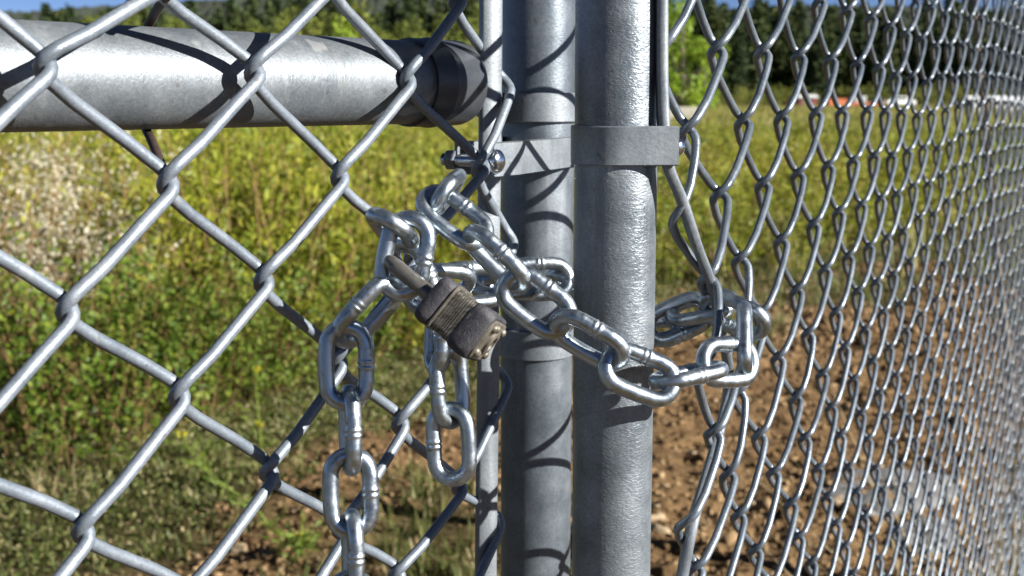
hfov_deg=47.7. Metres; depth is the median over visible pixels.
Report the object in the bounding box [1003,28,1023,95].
pine tree
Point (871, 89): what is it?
brush
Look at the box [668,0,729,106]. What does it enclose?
aspen tree
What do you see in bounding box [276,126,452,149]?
willow shrub
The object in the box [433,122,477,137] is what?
willow shrub
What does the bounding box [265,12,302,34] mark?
broadleaf tree
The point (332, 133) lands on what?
willow shrub
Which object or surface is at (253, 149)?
willow shrub
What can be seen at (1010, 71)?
pine tree
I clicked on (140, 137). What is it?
willow shrub
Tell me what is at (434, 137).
willow shrub
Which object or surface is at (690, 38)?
pine tree
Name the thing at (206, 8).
hills
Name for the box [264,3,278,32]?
pine tree
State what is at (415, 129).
willow shrub
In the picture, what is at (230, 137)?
willow shrub
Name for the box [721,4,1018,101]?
hills
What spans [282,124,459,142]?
willow shrub
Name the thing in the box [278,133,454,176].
willow shrub
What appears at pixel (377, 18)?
pine tree
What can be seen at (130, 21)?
broadleaf tree
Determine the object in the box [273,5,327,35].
broadleaf tree
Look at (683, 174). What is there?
willow shrub
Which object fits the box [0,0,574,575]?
chain link fence
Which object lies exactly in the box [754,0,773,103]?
pine tree
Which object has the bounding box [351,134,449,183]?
willow shrub
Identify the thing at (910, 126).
willow shrub
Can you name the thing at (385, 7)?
pine tree
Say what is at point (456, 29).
pine tree
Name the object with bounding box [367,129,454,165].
willow shrub
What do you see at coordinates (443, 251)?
willow shrub
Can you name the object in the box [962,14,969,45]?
pine tree
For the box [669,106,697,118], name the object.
barrier fence
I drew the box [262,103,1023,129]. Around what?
meadow grass
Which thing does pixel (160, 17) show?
pine tree
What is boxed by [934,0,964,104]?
pine tree
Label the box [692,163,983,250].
willow shrub
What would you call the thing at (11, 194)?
willow shrub
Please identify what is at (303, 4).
pine tree
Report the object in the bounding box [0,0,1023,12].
sky
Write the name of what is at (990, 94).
brush
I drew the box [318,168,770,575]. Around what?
chain
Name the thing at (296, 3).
pine tree
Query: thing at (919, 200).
willow shrub
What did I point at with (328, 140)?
willow shrub
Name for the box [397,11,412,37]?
pine tree
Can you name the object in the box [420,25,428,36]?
pine tree
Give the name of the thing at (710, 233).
willow shrub
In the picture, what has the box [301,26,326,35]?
broadleaf tree
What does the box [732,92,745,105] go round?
brush
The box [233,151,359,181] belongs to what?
willow shrub
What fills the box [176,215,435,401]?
leafy bush
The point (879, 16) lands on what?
pine tree
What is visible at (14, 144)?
willow shrub
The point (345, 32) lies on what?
aspen tree
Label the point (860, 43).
pine tree
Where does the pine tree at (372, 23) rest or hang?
on the ground at (452, 532)
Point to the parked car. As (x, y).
(902, 99)
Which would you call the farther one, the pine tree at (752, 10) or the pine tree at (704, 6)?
the pine tree at (752, 10)
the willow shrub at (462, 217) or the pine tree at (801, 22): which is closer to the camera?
the willow shrub at (462, 217)
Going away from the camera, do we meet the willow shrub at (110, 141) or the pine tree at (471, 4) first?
the willow shrub at (110, 141)
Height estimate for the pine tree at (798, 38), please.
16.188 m
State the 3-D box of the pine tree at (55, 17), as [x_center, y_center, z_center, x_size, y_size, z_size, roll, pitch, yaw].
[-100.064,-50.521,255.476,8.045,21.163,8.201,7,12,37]
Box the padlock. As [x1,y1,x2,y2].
[383,255,505,360]
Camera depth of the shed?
196.29 m
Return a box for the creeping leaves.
[0,244,897,575]
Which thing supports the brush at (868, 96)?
on the ground at (452, 532)
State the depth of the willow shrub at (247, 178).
9.50 m
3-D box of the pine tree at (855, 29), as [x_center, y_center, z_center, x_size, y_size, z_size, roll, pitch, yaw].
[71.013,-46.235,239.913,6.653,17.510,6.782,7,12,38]
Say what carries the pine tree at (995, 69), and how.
on the ground at (452, 532)
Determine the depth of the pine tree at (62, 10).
283.99 m
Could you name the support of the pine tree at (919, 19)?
on the ground at (452, 532)
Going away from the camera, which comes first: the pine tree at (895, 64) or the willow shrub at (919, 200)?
the willow shrub at (919, 200)
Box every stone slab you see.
[828,466,959,517]
[895,515,960,555]
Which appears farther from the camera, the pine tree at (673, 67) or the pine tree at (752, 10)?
the pine tree at (752, 10)
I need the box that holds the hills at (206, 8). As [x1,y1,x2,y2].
[4,0,478,28]
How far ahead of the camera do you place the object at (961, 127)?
24.60 m
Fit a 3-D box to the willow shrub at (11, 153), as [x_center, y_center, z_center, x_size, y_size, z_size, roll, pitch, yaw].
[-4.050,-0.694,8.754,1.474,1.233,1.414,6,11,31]
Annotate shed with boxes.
[796,95,818,106]
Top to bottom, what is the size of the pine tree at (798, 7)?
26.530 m
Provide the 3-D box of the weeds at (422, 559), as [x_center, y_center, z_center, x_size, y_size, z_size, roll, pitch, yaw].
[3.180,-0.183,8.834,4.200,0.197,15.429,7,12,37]
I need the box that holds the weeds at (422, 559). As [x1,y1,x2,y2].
[0,205,1023,575]
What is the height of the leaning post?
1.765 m
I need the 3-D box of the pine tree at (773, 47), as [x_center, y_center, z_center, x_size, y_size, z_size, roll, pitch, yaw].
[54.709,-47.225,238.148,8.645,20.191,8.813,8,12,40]
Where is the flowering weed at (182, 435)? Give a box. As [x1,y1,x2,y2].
[165,430,277,525]
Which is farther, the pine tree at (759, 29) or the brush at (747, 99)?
the pine tree at (759, 29)
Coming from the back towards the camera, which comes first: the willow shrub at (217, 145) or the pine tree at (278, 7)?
the pine tree at (278, 7)
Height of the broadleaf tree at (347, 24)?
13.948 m
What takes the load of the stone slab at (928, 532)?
on the ground at (452, 532)
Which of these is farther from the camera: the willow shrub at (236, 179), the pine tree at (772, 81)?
the pine tree at (772, 81)
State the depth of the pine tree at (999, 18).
275.81 m
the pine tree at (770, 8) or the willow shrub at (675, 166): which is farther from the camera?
the pine tree at (770, 8)
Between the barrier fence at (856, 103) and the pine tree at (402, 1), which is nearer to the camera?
the barrier fence at (856, 103)
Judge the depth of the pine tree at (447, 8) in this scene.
258.41 m
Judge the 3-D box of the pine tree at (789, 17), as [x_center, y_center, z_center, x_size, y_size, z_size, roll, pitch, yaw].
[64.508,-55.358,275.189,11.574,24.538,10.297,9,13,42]
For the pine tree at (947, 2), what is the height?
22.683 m
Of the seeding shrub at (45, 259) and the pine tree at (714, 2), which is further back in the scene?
the pine tree at (714, 2)
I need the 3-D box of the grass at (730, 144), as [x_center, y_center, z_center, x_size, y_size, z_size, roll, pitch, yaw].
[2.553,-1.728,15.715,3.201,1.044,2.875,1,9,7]
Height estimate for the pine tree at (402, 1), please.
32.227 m
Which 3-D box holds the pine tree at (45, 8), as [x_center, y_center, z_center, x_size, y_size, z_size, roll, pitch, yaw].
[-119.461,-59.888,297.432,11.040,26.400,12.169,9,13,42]
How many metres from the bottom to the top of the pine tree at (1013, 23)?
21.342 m
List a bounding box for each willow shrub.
[0,131,85,232]
[0,131,99,140]
[0,131,100,274]
[0,131,113,244]
[0,148,12,209]
[0,164,43,371]
[0,174,121,323]
[3,131,205,185]
[16,126,318,343]
[16,129,208,241]
[23,141,256,169]
[38,128,203,153]
[51,147,367,219]
[58,125,402,382]
[61,125,346,307]
[67,129,280,159]
[85,129,296,179]
[94,140,251,277]
[108,135,356,186]
[143,127,289,140]
[143,128,291,148]
[163,127,301,159]
[169,127,377,177]
[179,161,312,231]
[198,130,334,167]
[220,125,360,143]
[225,126,409,163]
[227,125,356,139]
[232,124,424,150]
[232,126,422,275]
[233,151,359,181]
[236,133,453,181]
[242,130,472,316]
[266,124,401,140]
[270,130,441,168]
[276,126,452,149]
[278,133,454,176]
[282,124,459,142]
[287,123,465,157]
[304,125,468,242]
[313,166,500,359]
[318,130,476,152]
[327,121,476,148]
[347,124,476,167]
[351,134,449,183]
[356,138,500,282]
[365,123,477,141]
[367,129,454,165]
[380,150,470,189]
[386,130,500,245]
[396,127,477,152]
[408,128,477,149]
[414,128,477,153]
[414,157,686,197]
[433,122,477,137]
[435,154,660,269]
[457,166,744,283]
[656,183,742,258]
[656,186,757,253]
[656,190,873,283]
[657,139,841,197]
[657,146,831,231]
[657,156,687,187]
[657,161,903,266]
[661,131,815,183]
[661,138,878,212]
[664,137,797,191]
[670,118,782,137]
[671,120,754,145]
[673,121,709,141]
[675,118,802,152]
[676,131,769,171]
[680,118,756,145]
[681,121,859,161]
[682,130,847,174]
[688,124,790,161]
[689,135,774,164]
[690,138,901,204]
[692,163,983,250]
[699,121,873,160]
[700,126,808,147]
[702,121,836,133]
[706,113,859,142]
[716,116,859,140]
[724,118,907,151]
[747,158,1014,239]
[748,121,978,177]
[750,128,1015,225]
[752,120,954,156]
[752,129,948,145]
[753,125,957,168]
[782,110,920,141]
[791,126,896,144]
[823,112,982,138]
[824,119,995,132]
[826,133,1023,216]
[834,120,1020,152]
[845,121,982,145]
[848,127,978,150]
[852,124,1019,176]
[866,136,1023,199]
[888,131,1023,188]
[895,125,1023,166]
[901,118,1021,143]
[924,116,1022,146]
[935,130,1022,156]
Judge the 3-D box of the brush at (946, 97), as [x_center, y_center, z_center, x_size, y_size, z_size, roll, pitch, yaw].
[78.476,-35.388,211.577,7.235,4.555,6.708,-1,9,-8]
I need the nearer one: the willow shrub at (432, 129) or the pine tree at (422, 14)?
the willow shrub at (432, 129)
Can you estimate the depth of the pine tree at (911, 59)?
234.94 m
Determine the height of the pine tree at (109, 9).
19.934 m
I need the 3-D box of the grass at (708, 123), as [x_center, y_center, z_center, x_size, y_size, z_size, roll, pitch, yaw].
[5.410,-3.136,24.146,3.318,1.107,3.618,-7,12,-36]
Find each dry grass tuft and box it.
[18,448,95,500]
[650,352,1023,575]
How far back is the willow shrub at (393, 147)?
12.52 m
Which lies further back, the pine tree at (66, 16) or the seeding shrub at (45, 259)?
the pine tree at (66, 16)
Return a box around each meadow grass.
[14,117,1023,285]
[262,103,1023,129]
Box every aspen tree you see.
[329,15,358,37]
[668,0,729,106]
[678,35,730,117]
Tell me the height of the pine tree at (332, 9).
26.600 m
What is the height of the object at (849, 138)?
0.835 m
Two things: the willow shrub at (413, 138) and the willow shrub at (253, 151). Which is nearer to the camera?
the willow shrub at (253, 151)
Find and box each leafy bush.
[0,204,248,479]
[0,230,301,445]
[81,212,368,418]
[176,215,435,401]
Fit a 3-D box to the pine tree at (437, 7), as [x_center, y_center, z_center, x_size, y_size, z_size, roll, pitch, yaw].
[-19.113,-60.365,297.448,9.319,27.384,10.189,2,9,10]
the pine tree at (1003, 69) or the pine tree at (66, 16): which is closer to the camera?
the pine tree at (1003, 69)
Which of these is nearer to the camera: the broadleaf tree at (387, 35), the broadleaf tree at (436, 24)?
the broadleaf tree at (387, 35)
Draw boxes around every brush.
[701,88,729,105]
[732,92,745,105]
[734,84,764,105]
[761,83,792,105]
[773,84,809,105]
[836,84,865,100]
[844,85,873,98]
[859,83,887,101]
[881,91,902,105]
[898,87,933,105]
[913,88,937,106]
[926,84,961,105]
[953,84,978,102]
[988,86,1022,95]
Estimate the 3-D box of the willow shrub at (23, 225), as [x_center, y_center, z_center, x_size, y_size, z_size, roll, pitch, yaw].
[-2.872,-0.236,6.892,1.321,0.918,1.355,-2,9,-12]
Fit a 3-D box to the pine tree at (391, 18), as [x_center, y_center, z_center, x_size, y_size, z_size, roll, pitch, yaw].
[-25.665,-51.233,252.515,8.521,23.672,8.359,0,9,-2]
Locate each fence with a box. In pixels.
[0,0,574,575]
[570,0,1023,575]
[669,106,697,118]
[828,98,846,106]
[852,102,884,105]
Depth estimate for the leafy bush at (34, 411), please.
4.13 m
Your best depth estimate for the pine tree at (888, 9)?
288.92 m
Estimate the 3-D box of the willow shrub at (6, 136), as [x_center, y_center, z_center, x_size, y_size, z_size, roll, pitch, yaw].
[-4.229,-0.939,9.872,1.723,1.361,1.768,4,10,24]
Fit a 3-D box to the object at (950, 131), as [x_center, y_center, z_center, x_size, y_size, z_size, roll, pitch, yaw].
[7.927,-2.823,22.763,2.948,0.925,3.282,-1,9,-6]
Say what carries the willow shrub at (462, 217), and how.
on the ground at (452, 532)
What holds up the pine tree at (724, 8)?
on the ground at (452, 532)
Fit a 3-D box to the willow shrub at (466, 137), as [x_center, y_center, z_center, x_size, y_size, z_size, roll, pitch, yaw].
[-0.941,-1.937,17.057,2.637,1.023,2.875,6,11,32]
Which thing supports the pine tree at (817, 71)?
on the ground at (452, 532)
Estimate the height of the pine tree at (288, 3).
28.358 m
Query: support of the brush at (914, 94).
on the ground at (452, 532)
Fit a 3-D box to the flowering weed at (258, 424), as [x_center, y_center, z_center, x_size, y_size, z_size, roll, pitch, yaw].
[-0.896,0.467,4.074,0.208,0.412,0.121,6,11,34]
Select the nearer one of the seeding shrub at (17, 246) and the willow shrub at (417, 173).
the seeding shrub at (17, 246)
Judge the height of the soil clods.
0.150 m
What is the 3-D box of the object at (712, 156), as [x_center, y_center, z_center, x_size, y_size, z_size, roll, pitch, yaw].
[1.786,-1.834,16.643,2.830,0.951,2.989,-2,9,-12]
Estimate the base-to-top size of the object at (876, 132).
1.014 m
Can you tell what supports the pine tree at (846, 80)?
on the ground at (452, 532)
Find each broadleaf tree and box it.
[82,14,99,22]
[118,12,142,25]
[159,14,185,28]
[245,18,268,32]
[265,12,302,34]
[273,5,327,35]
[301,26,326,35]
[320,12,358,37]
[324,0,382,37]
[339,20,365,37]
[372,24,395,39]
[388,15,430,39]
[428,13,455,39]
[451,17,478,49]
[459,5,478,46]
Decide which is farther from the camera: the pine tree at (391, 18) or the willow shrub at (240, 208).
the pine tree at (391, 18)
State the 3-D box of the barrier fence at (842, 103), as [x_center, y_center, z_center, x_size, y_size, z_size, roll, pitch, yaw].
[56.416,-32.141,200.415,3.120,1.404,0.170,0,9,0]
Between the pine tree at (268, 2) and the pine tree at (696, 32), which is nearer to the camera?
the pine tree at (696, 32)
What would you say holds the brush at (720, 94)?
on the ground at (452, 532)
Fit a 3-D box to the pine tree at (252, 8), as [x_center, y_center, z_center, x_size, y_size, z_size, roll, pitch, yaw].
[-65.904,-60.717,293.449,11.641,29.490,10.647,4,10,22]
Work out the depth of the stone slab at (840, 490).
3.82 m
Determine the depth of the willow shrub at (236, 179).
8.21 m
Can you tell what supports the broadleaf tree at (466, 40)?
on the ground at (452, 532)
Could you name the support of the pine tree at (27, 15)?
on the ground at (452, 532)
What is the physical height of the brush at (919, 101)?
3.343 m
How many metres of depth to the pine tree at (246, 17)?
220.78 m
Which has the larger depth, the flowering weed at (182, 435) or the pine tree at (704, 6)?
the pine tree at (704, 6)
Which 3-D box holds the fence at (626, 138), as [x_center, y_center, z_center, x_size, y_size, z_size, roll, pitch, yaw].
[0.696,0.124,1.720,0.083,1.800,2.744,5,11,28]
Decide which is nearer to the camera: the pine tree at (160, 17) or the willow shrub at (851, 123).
the willow shrub at (851, 123)
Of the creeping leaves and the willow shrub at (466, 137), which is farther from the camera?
the willow shrub at (466, 137)
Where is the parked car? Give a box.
[883,96,915,104]
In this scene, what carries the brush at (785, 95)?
on the ground at (452, 532)
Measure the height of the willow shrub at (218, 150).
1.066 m
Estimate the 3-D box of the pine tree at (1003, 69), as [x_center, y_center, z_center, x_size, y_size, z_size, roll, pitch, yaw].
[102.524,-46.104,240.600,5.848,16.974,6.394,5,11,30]
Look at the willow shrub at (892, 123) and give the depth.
27.62 m
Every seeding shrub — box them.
[0,130,188,384]
[0,131,134,349]
[0,131,139,399]
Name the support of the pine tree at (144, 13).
on the ground at (452, 532)
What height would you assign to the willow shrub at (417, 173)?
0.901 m
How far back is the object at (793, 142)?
17.09 m
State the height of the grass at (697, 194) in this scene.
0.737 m
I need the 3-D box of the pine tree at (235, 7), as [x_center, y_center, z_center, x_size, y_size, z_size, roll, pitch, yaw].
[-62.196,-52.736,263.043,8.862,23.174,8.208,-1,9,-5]
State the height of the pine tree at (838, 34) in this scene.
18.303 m
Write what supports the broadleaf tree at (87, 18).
on the ground at (452, 532)
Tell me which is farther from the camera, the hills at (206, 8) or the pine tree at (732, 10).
the hills at (206, 8)
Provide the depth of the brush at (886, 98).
224.37 m
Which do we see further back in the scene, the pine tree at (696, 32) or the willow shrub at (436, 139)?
the pine tree at (696, 32)
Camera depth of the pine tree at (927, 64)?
232.43 m
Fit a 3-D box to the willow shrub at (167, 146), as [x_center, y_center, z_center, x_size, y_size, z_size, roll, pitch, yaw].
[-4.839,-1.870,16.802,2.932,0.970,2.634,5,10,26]
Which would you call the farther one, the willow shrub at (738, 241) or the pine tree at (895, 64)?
the pine tree at (895, 64)
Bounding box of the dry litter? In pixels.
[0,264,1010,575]
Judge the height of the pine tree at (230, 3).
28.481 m
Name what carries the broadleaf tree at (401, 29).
on the ground at (452, 532)
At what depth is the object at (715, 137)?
16.52 m
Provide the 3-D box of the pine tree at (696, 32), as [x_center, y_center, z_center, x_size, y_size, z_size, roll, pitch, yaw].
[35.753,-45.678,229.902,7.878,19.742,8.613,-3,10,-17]
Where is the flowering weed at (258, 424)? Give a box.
[230,362,281,465]
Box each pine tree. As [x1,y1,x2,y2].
[24,11,33,19]
[37,2,52,20]
[49,10,60,21]
[58,8,68,21]
[61,13,71,21]
[65,3,78,22]
[105,4,115,12]
[140,7,150,25]
[156,10,166,25]
[184,0,200,15]
[207,6,225,30]
[222,0,236,30]
[227,10,241,30]
[228,4,241,31]
[239,11,258,31]
[243,0,261,23]
[258,15,267,28]
[262,0,285,20]
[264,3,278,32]
[271,0,287,25]
[282,0,295,18]
[293,0,299,14]
[295,0,313,31]
[318,5,329,24]
[324,0,340,35]
[365,19,377,31]
[372,12,382,34]
[379,11,385,29]
[381,1,394,32]
[383,0,398,34]
[394,7,403,25]
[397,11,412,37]
[400,0,414,14]
[402,0,423,35]
[415,0,431,32]
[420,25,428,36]
[425,12,433,33]
[426,0,443,32]
[440,0,451,39]
[449,24,456,39]
[451,6,467,40]
[460,0,478,38]
[668,37,690,88]
[684,10,708,105]
[684,24,698,92]
[685,2,707,101]
[698,4,731,105]
[701,0,712,35]
[704,0,718,14]
[708,2,734,97]
[725,12,751,101]
[728,8,735,18]
[729,10,752,104]
[743,0,774,98]
[750,0,756,20]
[751,16,773,104]
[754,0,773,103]
[767,6,777,26]
[767,9,791,99]
[768,16,790,104]
[780,7,793,103]
[786,20,796,81]
[787,27,806,98]
[791,0,809,53]
[797,10,808,83]
[804,39,821,100]
[805,6,844,105]
[806,19,831,105]
[829,3,838,47]
[832,19,842,88]
[834,13,858,93]
[845,0,857,13]
[849,22,859,86]
[852,9,873,89]
[859,36,875,99]
[867,25,880,82]
[868,36,893,98]
[874,13,883,52]
[876,4,894,54]
[876,25,884,58]
[884,29,904,99]
[889,11,906,52]
[894,23,906,104]
[895,32,912,95]
[901,22,922,99]
[909,14,923,50]
[910,26,936,100]
[920,0,938,31]
[925,10,940,59]
[929,28,942,87]
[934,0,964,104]
[938,0,951,104]
[940,19,969,105]
[953,28,986,97]
[962,0,979,19]
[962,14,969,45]
[971,5,992,85]
[985,26,1004,93]
[997,5,1007,25]
[1000,28,1014,94]
[1002,26,1021,95]
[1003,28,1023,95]
[1005,12,1014,51]
[1006,0,1023,23]
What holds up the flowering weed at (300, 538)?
on the ground at (452, 532)
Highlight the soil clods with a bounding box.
[81,217,1023,575]
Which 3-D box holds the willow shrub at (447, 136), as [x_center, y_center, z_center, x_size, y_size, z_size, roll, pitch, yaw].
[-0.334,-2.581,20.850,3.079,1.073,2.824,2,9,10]
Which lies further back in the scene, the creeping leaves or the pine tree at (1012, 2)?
the pine tree at (1012, 2)
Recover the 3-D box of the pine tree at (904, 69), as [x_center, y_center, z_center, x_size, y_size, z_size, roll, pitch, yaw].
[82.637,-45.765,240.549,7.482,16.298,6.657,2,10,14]
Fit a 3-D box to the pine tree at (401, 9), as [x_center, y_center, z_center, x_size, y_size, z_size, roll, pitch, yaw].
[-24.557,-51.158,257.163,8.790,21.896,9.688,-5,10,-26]
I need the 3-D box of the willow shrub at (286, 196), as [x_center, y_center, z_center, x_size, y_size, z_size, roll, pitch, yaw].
[-1.293,-0.248,5.699,1.633,1.342,1.821,-6,11,-33]
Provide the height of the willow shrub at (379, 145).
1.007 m
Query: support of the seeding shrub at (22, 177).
on the ground at (452, 532)
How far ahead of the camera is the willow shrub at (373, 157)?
8.41 m
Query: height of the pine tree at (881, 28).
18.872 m
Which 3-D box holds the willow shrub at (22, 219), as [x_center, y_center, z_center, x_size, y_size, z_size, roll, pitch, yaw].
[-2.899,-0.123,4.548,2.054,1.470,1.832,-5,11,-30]
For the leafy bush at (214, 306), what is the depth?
4.88 m
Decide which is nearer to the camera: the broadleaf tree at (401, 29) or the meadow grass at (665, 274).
the meadow grass at (665, 274)
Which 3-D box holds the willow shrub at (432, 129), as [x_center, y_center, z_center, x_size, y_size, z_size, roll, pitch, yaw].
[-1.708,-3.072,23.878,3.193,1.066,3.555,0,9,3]
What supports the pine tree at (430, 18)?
on the ground at (452, 532)
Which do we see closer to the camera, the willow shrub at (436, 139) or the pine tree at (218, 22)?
the willow shrub at (436, 139)
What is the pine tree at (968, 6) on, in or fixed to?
on the ground at (452, 532)
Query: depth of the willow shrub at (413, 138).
19.44 m
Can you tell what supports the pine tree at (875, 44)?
on the ground at (452, 532)
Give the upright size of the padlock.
0.040 m
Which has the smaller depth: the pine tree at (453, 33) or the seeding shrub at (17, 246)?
the seeding shrub at (17, 246)
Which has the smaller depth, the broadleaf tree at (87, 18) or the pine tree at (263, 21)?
the broadleaf tree at (87, 18)
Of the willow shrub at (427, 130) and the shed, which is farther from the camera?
the shed
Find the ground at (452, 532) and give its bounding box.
[0,102,1023,575]
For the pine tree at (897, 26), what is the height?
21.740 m
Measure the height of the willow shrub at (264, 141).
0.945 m
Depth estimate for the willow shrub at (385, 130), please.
9.78 m
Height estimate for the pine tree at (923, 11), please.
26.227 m
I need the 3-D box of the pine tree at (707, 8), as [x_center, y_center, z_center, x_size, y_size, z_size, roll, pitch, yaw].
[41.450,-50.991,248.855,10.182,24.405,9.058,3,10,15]
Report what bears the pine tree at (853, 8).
on the ground at (452, 532)
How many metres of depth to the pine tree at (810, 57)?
230.81 m
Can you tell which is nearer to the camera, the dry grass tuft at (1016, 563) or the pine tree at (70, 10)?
the dry grass tuft at (1016, 563)
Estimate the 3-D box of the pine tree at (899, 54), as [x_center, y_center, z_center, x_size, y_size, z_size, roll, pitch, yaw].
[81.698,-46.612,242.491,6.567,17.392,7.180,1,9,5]
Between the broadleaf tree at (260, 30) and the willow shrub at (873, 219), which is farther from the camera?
the broadleaf tree at (260, 30)
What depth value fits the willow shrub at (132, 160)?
12.20 m
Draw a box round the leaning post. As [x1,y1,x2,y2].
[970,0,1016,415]
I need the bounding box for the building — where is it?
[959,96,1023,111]
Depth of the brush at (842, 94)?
225.11 m
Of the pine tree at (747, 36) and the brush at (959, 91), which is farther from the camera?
the pine tree at (747, 36)
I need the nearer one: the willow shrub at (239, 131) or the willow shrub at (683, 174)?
the willow shrub at (683, 174)
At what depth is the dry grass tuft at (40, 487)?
3.86 m
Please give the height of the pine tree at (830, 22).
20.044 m
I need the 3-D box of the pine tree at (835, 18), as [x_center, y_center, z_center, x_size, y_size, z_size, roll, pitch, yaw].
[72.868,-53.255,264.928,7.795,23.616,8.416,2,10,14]
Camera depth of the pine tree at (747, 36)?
235.86 m
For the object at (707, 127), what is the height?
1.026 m
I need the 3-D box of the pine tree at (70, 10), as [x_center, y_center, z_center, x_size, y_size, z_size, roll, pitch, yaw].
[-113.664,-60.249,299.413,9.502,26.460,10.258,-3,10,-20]
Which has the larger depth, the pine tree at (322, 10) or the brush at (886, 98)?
the pine tree at (322, 10)
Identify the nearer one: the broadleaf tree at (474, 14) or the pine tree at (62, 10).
the broadleaf tree at (474, 14)
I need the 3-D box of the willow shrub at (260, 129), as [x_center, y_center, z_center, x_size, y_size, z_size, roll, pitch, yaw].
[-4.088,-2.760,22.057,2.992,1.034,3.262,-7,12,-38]
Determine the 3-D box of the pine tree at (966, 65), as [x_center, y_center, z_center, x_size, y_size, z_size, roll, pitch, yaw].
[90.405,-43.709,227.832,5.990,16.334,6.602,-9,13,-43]
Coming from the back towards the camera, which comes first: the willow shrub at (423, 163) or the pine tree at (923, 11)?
the pine tree at (923, 11)
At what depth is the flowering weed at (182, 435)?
3.48 m
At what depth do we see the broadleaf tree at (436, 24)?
177.15 m
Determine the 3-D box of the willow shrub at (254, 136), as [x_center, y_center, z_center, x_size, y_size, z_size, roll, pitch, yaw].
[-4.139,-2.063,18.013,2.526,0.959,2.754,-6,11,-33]
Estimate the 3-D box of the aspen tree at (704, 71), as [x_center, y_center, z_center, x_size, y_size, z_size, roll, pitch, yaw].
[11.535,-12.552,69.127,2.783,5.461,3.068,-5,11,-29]
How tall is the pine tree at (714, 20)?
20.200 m
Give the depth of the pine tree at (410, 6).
248.23 m
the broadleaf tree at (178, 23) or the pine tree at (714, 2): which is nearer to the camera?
the broadleaf tree at (178, 23)
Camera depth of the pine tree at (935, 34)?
239.95 m
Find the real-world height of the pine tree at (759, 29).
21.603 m
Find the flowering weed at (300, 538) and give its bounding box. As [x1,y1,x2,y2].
[258,510,329,563]
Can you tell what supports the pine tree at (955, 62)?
on the ground at (452, 532)
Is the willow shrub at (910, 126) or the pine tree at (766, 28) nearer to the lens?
the willow shrub at (910, 126)
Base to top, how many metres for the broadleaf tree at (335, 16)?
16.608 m
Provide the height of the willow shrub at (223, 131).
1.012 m
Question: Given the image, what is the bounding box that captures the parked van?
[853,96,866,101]
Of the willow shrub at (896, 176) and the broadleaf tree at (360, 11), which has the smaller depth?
the willow shrub at (896, 176)
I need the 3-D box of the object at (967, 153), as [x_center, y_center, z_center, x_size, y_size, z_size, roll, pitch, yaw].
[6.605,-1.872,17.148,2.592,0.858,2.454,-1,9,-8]
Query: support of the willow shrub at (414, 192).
on the ground at (452, 532)
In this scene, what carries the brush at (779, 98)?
on the ground at (452, 532)
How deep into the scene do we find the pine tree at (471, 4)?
225.68 m

